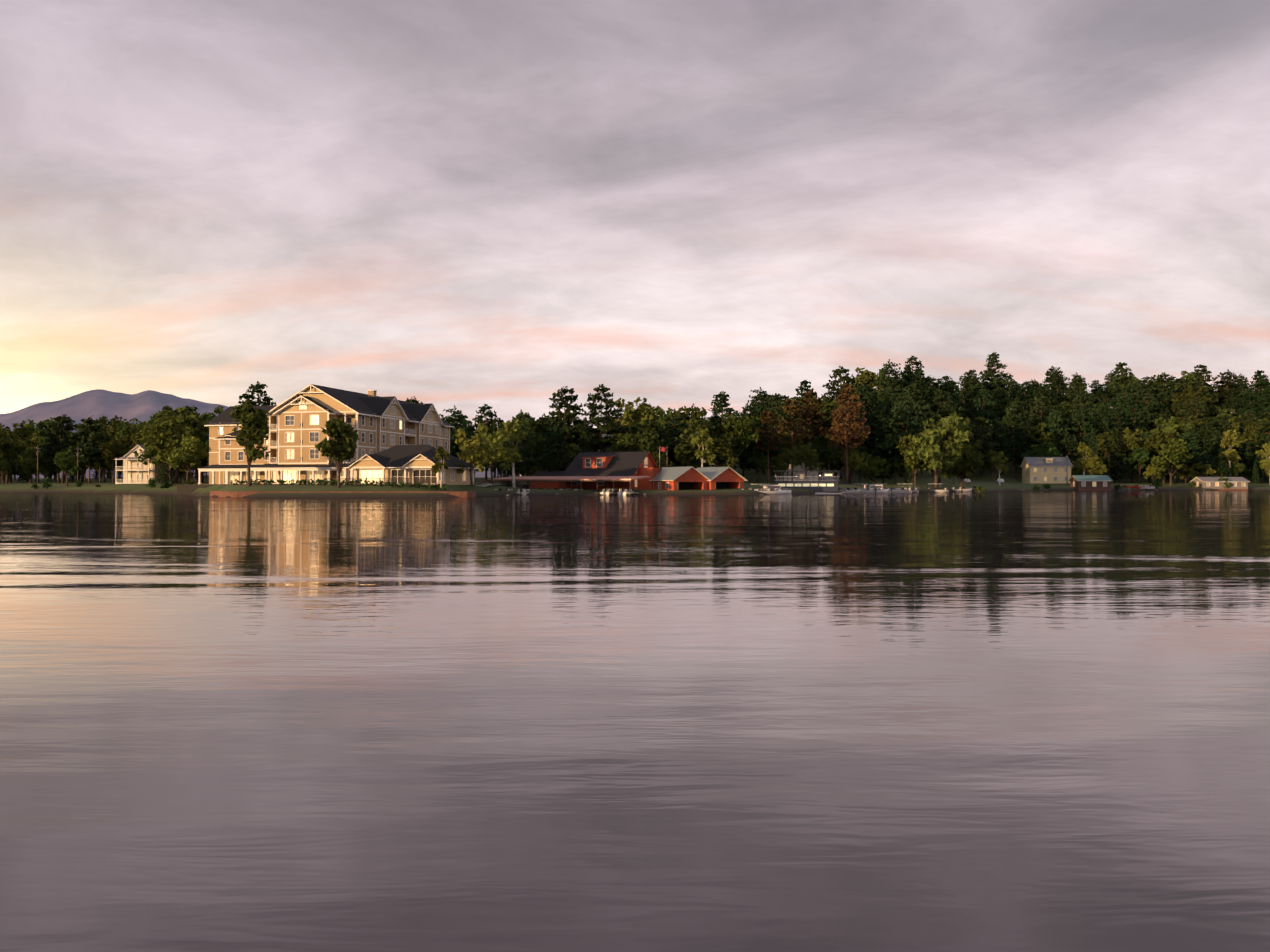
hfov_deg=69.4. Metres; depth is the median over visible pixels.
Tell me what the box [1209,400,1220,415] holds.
pine tree
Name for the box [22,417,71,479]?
deciduous tree
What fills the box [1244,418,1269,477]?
deciduous tree
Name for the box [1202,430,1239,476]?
pine tree
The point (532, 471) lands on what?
deciduous tree
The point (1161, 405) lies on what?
pine tree
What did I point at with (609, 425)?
pine tree
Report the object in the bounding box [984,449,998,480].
deciduous tree
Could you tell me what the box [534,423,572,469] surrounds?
pine tree
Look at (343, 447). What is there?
lawn tree
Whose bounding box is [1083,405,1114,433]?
pine tree
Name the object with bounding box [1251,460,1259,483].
spruce tree
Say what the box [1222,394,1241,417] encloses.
pine tree
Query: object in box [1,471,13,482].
deciduous tree
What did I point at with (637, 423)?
deciduous tree
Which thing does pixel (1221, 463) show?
spruce tree
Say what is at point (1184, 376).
deciduous tree
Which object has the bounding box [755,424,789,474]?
deciduous tree
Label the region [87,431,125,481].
deciduous tree
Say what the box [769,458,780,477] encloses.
spruce tree
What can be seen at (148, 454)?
deciduous tree
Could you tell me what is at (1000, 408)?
deciduous tree
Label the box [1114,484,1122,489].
bank shrub
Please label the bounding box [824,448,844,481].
deciduous tree
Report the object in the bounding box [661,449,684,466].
deciduous tree
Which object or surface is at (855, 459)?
deciduous tree
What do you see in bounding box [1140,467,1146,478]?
deciduous tree
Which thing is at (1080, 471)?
deciduous tree
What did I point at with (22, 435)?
deciduous tree
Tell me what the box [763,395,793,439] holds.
pine tree
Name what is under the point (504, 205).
sky
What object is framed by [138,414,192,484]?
deciduous tree
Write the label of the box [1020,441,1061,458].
deciduous tree
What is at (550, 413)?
pine tree
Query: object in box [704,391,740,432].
pine tree
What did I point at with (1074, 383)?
pine tree
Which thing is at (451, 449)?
pine tree
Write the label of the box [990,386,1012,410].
pine tree
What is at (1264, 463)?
birch tree
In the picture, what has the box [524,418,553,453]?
deciduous tree
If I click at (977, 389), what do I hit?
pine tree
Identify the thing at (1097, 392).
pine tree
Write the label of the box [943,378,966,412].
pine tree
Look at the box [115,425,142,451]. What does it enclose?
deciduous tree
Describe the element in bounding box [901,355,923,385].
pine tree
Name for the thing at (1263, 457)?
pine tree
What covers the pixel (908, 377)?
pine tree
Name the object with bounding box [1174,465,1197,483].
deciduous tree
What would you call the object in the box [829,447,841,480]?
spruce tree
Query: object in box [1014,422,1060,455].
deciduous tree
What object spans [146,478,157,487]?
bank shrub
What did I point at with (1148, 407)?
pine tree
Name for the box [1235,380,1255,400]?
pine tree
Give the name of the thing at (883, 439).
spruce tree
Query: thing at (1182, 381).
pine tree
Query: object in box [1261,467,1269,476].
deciduous tree
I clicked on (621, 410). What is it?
pine tree
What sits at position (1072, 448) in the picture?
tree
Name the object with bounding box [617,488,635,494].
boat
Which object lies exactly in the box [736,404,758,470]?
pine tree
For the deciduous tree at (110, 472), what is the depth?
273.74 m
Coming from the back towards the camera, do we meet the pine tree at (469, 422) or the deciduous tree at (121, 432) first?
the pine tree at (469, 422)
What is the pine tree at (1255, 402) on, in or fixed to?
on the terrain at (925, 480)
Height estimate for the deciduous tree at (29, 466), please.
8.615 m
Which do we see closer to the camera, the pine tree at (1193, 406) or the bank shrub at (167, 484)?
the bank shrub at (167, 484)
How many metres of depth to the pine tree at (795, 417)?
276.74 m
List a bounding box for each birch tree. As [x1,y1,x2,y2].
[431,445,449,486]
[497,419,527,486]
[690,428,715,466]
[991,451,1008,485]
[1073,442,1092,474]
[1217,429,1241,475]
[1255,442,1269,469]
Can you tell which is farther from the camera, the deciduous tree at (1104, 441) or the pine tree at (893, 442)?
the deciduous tree at (1104, 441)
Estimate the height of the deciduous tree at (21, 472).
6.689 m
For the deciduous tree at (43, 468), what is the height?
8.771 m
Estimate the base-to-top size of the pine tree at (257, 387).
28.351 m
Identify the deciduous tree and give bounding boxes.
[0,423,39,482]
[0,426,34,483]
[0,455,20,483]
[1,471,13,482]
[2,434,25,455]
[17,468,42,478]
[18,432,46,482]
[18,448,47,482]
[19,455,40,482]
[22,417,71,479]
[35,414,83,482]
[39,427,73,482]
[39,460,61,478]
[53,449,81,485]
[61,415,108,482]
[66,431,88,481]
[76,420,107,477]
[80,466,95,480]
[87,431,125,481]
[90,447,106,482]
[97,415,131,478]
[97,439,128,482]
[102,464,122,481]
[113,418,141,450]
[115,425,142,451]
[128,406,177,444]
[132,422,197,473]
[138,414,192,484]
[155,407,209,482]
[166,435,208,484]
[177,442,198,478]
[181,471,194,482]
[183,412,207,479]
[188,411,215,482]
[197,456,207,481]
[199,431,208,445]
[214,405,236,414]
[454,428,495,485]
[472,422,512,485]
[486,442,511,483]
[493,420,545,483]
[518,463,542,475]
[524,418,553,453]
[567,442,580,459]
[599,397,663,436]
[606,432,638,451]
[619,419,676,462]
[630,419,661,433]
[652,407,684,426]
[654,457,675,467]
[659,406,711,439]
[661,407,701,466]
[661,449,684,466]
[673,417,718,466]
[674,442,707,467]
[707,434,738,467]
[711,454,739,466]
[715,413,759,468]
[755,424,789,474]
[771,447,803,480]
[790,442,822,480]
[799,396,828,410]
[809,434,838,480]
[811,398,867,478]
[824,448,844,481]
[837,447,867,483]
[840,367,888,394]
[853,446,869,482]
[864,454,890,483]
[885,458,909,483]
[896,434,928,485]
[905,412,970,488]
[923,467,945,482]
[938,443,962,482]
[941,444,983,491]
[945,417,982,476]
[984,400,1010,424]
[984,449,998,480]
[1011,453,1030,465]
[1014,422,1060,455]
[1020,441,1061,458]
[1055,401,1072,416]
[1071,466,1078,476]
[1072,467,1088,474]
[1079,454,1107,474]
[1087,430,1127,475]
[1099,456,1119,474]
[1106,427,1146,482]
[1110,464,1126,482]
[1117,374,1145,391]
[1120,446,1151,482]
[1126,462,1146,482]
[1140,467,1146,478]
[1141,430,1175,482]
[1142,416,1198,478]
[1143,460,1168,476]
[1143,464,1161,481]
[1145,374,1179,403]
[1150,438,1192,485]
[1170,385,1214,420]
[1174,415,1212,433]
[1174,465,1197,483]
[1177,370,1205,388]
[1188,460,1215,477]
[1200,405,1247,427]
[1208,458,1216,476]
[1218,415,1243,436]
[1226,461,1244,476]
[1232,432,1259,476]
[1240,468,1256,482]
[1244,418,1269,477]
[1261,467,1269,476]
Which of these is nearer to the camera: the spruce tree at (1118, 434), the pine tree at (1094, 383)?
the spruce tree at (1118, 434)
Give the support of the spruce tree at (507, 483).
on the terrain at (925, 480)
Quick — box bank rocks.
[506,489,1224,495]
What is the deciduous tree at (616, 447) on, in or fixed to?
on the terrain at (925, 480)
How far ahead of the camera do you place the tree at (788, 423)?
234.65 m
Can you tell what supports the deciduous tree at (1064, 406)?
on the terrain at (925, 480)
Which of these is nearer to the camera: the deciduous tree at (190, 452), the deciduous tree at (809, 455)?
the deciduous tree at (190, 452)
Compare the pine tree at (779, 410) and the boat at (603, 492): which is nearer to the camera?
the boat at (603, 492)
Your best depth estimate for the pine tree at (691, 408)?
310.27 m
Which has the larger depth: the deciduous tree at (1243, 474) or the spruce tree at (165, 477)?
the deciduous tree at (1243, 474)
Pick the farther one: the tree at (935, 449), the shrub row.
the tree at (935, 449)
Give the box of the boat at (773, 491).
[751,488,781,494]
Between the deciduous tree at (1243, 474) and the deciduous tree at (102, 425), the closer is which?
the deciduous tree at (1243, 474)
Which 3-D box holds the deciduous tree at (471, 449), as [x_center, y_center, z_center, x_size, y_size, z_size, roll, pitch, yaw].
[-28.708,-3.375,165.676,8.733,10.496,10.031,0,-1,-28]
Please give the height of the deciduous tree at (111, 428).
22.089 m
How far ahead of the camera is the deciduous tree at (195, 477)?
270.54 m
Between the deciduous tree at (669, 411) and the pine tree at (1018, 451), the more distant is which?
the pine tree at (1018, 451)
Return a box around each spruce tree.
[16,468,28,482]
[64,467,79,482]
[92,468,102,479]
[157,461,168,482]
[158,451,176,483]
[503,463,517,484]
[575,417,593,455]
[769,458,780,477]
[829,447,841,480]
[867,408,896,483]
[907,468,917,483]
[1085,429,1100,474]
[1106,416,1133,482]
[1165,464,1174,482]
[1188,418,1216,479]
[1213,446,1229,476]
[1244,440,1261,481]
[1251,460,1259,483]
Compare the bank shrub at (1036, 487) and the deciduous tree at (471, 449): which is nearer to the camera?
the deciduous tree at (471, 449)
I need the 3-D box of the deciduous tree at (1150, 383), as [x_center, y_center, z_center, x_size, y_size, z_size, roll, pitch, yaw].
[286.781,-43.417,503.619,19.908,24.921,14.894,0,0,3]
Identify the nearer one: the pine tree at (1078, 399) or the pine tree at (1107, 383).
the pine tree at (1078, 399)
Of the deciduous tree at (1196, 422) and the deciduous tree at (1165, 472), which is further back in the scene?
the deciduous tree at (1196, 422)
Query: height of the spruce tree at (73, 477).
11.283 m
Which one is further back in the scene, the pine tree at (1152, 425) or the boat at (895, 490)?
the pine tree at (1152, 425)
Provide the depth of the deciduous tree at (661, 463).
211.87 m
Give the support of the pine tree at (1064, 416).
on the terrain at (925, 480)
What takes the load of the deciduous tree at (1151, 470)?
on the terrain at (925, 480)
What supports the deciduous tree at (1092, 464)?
on the terrain at (925, 480)
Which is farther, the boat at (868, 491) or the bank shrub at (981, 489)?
the bank shrub at (981, 489)
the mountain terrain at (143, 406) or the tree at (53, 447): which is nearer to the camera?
the tree at (53, 447)
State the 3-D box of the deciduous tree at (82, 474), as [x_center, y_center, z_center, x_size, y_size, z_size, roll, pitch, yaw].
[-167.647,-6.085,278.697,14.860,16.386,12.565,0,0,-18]
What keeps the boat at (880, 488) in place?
on the water
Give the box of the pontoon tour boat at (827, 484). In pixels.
[773,471,845,493]
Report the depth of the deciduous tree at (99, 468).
262.40 m
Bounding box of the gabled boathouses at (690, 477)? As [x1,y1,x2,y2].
[649,466,747,489]
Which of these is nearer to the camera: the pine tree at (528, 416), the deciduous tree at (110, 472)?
the pine tree at (528, 416)
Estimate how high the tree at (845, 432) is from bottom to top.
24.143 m
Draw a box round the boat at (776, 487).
[763,485,786,493]
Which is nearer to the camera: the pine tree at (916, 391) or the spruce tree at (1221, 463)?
the pine tree at (916, 391)
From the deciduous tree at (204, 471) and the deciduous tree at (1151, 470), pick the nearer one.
the deciduous tree at (204, 471)
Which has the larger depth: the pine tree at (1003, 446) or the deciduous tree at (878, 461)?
the pine tree at (1003, 446)
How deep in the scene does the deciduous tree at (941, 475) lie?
246.30 m
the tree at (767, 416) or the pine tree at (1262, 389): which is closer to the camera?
the tree at (767, 416)
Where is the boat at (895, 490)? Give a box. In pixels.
[888,487,913,492]
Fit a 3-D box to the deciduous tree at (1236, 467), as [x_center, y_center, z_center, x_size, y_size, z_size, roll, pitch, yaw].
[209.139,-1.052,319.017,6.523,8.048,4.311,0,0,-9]
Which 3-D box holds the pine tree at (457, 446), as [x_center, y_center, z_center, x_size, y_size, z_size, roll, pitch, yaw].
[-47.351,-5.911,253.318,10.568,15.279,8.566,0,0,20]
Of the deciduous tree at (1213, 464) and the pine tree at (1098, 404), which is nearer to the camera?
the deciduous tree at (1213, 464)
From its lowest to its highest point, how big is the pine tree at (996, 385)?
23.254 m
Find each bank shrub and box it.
[42,478,52,488]
[75,481,83,486]
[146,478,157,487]
[160,481,172,487]
[972,486,985,491]
[1031,485,1039,490]
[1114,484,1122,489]
[1151,478,1162,488]
[1188,481,1196,486]
[1217,477,1231,487]
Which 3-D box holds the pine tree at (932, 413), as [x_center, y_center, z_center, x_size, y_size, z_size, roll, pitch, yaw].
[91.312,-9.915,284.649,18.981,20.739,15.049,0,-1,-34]
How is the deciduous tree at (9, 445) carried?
on the terrain at (925, 480)
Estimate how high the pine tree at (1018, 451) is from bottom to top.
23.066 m
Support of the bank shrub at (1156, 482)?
on the terrain at (925, 480)
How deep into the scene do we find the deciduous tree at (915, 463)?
235.42 m
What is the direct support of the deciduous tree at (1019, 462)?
on the terrain at (925, 480)
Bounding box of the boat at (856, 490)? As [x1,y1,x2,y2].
[838,488,861,492]
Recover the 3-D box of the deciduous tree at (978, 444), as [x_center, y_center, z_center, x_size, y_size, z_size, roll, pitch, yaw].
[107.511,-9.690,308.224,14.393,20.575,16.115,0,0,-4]
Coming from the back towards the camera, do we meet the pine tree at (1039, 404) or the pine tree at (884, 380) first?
the pine tree at (884, 380)
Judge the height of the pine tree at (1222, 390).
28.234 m
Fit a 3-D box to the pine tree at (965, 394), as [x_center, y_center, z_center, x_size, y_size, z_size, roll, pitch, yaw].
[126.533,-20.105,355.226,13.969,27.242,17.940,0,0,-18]
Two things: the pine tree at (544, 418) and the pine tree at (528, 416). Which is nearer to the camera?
the pine tree at (528, 416)
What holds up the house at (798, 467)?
on the terrain at (925, 480)
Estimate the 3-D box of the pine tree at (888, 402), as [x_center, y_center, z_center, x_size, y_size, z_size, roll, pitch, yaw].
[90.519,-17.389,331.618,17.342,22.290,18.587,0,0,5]
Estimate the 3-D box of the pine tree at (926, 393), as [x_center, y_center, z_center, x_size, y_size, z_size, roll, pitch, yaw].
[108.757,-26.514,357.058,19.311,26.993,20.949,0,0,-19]
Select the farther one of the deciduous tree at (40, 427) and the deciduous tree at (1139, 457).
the deciduous tree at (40, 427)
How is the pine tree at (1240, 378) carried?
on the terrain at (925, 480)
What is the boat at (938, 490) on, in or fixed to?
on the water
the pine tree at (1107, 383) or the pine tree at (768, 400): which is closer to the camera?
the pine tree at (768, 400)
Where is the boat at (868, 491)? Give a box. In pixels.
[860,484,876,492]
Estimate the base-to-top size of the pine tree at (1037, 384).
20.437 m
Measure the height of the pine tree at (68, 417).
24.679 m
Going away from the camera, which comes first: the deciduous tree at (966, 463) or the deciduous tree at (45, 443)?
the deciduous tree at (966, 463)
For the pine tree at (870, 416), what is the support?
on the terrain at (925, 480)
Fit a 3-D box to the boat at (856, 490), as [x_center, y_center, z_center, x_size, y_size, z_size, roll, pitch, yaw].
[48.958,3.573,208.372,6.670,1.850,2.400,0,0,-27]
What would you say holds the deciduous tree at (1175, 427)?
on the terrain at (925, 480)
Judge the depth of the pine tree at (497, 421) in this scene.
280.22 m
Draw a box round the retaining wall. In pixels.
[210,491,475,496]
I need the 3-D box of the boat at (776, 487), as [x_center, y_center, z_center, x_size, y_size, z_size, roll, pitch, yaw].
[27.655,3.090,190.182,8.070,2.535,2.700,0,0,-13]
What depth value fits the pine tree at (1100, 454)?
327.64 m
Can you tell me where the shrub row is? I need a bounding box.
[230,478,447,490]
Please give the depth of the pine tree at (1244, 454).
340.97 m
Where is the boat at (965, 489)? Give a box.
[950,487,971,491]
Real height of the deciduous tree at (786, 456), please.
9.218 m
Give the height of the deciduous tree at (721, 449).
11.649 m
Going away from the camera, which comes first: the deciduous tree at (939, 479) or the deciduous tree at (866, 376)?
the deciduous tree at (939, 479)
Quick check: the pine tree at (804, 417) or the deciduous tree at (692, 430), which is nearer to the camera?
the deciduous tree at (692, 430)
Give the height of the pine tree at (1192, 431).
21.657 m
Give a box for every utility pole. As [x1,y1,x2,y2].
[34,445,41,483]
[75,449,81,480]
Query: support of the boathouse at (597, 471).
on the terrain at (925, 480)
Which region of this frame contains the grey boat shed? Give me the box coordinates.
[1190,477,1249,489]
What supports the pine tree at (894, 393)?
on the terrain at (925, 480)
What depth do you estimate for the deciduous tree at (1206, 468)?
316.47 m
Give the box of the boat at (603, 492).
[600,488,618,494]
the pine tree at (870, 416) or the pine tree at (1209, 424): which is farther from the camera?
the pine tree at (1209, 424)
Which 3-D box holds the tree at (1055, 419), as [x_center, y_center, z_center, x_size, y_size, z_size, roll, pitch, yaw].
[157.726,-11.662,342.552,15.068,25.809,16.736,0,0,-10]
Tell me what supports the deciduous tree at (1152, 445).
on the terrain at (925, 480)
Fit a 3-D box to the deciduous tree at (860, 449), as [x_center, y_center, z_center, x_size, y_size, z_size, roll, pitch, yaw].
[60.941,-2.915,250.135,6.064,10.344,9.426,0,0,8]
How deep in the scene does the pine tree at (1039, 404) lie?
361.29 m
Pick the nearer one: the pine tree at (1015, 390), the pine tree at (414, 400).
the pine tree at (414, 400)
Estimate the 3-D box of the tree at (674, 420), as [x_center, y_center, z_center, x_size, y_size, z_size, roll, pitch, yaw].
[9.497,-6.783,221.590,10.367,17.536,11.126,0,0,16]
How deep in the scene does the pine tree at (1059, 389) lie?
494.57 m
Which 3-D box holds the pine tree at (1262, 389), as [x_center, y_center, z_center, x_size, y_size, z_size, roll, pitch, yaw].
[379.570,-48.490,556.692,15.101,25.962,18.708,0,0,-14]
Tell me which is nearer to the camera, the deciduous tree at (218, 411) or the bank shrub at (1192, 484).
the deciduous tree at (218, 411)
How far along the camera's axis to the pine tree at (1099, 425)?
344.35 m
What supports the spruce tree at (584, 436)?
on the terrain at (925, 480)
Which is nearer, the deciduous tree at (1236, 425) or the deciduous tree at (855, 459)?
the deciduous tree at (855, 459)
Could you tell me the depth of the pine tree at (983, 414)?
392.25 m
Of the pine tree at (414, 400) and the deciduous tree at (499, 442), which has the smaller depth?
the deciduous tree at (499, 442)
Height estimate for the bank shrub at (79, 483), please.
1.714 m
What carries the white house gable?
on the terrain at (925, 480)
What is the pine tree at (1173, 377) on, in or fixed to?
on the terrain at (925, 480)
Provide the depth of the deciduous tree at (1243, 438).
357.67 m
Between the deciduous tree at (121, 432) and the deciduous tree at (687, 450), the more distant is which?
the deciduous tree at (121, 432)
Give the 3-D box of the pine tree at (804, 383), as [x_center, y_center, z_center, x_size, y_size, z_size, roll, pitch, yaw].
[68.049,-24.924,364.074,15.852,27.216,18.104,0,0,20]
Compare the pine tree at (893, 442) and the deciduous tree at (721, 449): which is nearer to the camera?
the deciduous tree at (721, 449)
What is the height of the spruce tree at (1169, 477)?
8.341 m
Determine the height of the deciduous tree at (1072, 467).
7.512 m
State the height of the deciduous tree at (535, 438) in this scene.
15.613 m
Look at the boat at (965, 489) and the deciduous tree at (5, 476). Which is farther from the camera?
the deciduous tree at (5, 476)
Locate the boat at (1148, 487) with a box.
[1137,485,1154,488]
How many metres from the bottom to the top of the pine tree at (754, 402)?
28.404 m
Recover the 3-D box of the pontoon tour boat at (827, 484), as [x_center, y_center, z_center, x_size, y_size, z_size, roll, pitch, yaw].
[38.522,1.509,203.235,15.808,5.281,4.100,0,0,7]
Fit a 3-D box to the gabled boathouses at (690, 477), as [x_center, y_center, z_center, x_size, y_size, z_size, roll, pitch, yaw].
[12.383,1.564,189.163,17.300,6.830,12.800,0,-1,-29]
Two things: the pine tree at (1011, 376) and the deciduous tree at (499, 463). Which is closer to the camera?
the deciduous tree at (499, 463)
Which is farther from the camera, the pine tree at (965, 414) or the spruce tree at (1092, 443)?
the pine tree at (965, 414)
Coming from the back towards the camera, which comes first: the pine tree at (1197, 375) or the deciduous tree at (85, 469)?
the pine tree at (1197, 375)
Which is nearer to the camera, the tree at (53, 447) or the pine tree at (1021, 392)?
the tree at (53, 447)
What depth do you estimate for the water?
8.87 m
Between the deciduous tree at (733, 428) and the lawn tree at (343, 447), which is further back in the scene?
the deciduous tree at (733, 428)
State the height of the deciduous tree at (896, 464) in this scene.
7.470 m
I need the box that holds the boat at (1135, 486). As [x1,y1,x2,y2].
[1124,485,1141,488]
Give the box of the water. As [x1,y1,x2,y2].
[0,490,1269,951]
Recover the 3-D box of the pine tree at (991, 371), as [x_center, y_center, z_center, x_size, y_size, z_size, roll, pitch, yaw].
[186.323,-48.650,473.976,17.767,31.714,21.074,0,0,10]
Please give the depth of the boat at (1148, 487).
291.69 m
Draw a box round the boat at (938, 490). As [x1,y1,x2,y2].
[927,487,949,491]
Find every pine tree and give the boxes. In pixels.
[49,414,73,480]
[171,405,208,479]
[238,381,275,405]
[406,396,422,403]
[442,405,472,453]
[450,419,473,441]
[450,427,472,460]
[450,445,455,455]
[470,404,500,479]
[488,418,503,477]
[497,429,543,484]
[511,409,532,423]
[518,412,541,465]
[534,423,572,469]
[538,386,592,447]
[539,413,554,425]
[546,410,561,428]
[570,384,633,451]
[611,408,627,434]
[619,421,642,450]
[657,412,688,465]
[686,403,706,418]
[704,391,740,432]
[735,405,782,481]
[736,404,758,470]
[740,387,770,417]
[753,394,775,419]
[759,401,801,479]
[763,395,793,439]
[780,402,812,433]
[786,415,811,446]
[791,379,810,401]
[809,366,859,411]
[849,383,884,477]
[860,384,879,414]
[865,399,908,474]
[873,359,905,400]
[873,395,938,483]
[878,397,896,412]
[879,396,909,437]
[880,378,905,404]
[886,367,916,398]
[892,383,938,477]
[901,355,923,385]
[910,374,934,407]
[912,369,934,393]
[917,411,943,476]
[920,376,941,399]
[927,387,970,425]
[936,375,953,395]
[936,400,979,465]
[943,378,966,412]
[955,389,983,430]
[958,406,977,422]
[959,369,991,402]
[965,383,997,414]
[967,416,999,477]
[973,389,1000,424]
[979,352,1014,397]
[981,375,1010,399]
[981,419,1016,477]
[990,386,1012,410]
[999,397,1032,471]
[999,414,1033,477]
[1002,375,1013,401]
[1006,380,1019,398]
[1007,386,1025,405]
[1009,382,1034,414]
[1025,395,1072,439]
[1026,379,1040,401]
[1026,382,1067,426]
[1039,365,1069,395]
[1039,391,1059,406]
[1043,369,1070,403]
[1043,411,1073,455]
[1056,412,1078,442]
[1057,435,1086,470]
[1058,405,1099,460]
[1059,389,1089,407]
[1062,396,1094,427]
[1065,372,1103,403]
[1074,415,1089,435]
[1082,393,1094,407]
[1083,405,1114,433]
[1084,438,1101,459]
[1087,402,1123,432]
[1088,380,1102,401]
[1091,382,1112,404]
[1093,422,1110,438]
[1100,362,1140,401]
[1103,371,1118,397]
[1106,400,1131,426]
[1111,410,1129,429]
[1120,392,1154,433]
[1124,378,1163,416]
[1135,391,1170,426]
[1140,430,1155,476]
[1142,372,1177,414]
[1145,414,1159,428]
[1151,413,1170,430]
[1154,403,1169,424]
[1159,375,1180,404]
[1165,378,1188,404]
[1169,399,1193,421]
[1176,432,1213,482]
[1180,397,1209,423]
[1184,425,1214,458]
[1188,364,1218,399]
[1196,418,1223,460]
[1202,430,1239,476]
[1206,369,1250,407]
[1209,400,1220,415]
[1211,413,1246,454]
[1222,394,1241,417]
[1229,373,1250,408]
[1232,388,1262,415]
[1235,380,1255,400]
[1235,393,1266,420]
[1235,409,1260,437]
[1237,442,1260,482]
[1249,370,1269,402]
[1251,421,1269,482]
[1254,378,1269,411]
[1256,441,1268,472]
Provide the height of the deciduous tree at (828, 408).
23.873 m
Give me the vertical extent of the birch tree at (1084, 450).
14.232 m
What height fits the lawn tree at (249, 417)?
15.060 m
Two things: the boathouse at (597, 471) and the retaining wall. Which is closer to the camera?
the retaining wall
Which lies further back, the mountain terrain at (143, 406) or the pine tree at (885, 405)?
the mountain terrain at (143, 406)
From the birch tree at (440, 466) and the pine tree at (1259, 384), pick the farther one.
the pine tree at (1259, 384)
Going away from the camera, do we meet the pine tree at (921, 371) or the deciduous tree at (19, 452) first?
the deciduous tree at (19, 452)
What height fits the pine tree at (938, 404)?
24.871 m
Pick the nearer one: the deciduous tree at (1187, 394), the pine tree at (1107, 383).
the deciduous tree at (1187, 394)
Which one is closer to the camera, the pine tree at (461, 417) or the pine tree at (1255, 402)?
the pine tree at (461, 417)
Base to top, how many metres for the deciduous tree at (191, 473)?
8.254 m
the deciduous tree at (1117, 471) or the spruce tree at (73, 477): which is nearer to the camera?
the spruce tree at (73, 477)
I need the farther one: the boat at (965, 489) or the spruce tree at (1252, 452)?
the spruce tree at (1252, 452)
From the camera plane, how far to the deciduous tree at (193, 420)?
231.95 m
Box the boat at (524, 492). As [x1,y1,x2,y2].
[517,488,532,494]
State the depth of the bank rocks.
220.84 m
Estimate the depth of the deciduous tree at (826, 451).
236.27 m
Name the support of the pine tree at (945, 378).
on the terrain at (925, 480)
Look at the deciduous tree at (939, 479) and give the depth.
257.94 m
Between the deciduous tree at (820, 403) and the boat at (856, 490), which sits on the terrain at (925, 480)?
the deciduous tree at (820, 403)
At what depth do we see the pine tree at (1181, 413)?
430.87 m
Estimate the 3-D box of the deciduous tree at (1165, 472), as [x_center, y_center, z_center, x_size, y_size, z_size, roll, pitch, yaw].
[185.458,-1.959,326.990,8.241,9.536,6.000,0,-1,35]
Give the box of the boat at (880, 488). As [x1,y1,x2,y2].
[858,485,887,492]
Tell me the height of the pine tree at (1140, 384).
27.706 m
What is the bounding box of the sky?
[0,0,1269,475]
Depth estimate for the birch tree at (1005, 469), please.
272.34 m
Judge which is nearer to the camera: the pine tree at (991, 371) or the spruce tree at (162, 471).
the spruce tree at (162, 471)
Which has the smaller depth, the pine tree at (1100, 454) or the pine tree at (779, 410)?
the pine tree at (779, 410)
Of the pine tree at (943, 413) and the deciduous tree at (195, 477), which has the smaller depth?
the deciduous tree at (195, 477)
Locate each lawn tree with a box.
[229,400,270,486]
[315,418,358,487]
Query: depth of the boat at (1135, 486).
290.72 m
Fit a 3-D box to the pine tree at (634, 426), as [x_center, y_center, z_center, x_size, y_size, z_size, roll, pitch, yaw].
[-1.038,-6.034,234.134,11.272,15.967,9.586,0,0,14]
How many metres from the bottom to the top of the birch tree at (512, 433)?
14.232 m
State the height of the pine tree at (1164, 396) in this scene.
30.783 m
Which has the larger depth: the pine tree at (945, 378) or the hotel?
the pine tree at (945, 378)
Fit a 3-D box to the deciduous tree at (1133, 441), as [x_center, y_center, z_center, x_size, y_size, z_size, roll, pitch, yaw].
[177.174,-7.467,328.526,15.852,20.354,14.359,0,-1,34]
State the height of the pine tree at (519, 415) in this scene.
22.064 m
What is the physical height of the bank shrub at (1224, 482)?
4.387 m
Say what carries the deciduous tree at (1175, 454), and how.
on the terrain at (925, 480)
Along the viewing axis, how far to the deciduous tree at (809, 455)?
229.69 m
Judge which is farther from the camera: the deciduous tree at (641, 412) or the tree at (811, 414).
the deciduous tree at (641, 412)
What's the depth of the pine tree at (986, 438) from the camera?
314.19 m
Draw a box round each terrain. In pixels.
[0,389,509,477]
[0,409,1269,496]
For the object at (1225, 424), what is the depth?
357.65 m
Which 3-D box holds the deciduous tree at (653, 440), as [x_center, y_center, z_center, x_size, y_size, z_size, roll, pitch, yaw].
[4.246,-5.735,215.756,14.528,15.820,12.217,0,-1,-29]
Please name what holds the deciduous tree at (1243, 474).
on the terrain at (925, 480)
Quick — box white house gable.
[114,445,174,483]
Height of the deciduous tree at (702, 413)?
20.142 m
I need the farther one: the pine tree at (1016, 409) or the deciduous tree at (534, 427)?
the pine tree at (1016, 409)
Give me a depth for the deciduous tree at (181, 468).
214.14 m
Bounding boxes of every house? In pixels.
[784,458,820,480]
[1020,457,1072,483]
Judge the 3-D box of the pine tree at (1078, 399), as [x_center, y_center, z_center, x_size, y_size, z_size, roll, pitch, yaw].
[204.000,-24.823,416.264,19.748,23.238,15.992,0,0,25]
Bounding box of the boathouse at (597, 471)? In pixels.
[478,447,660,494]
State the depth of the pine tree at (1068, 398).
454.84 m

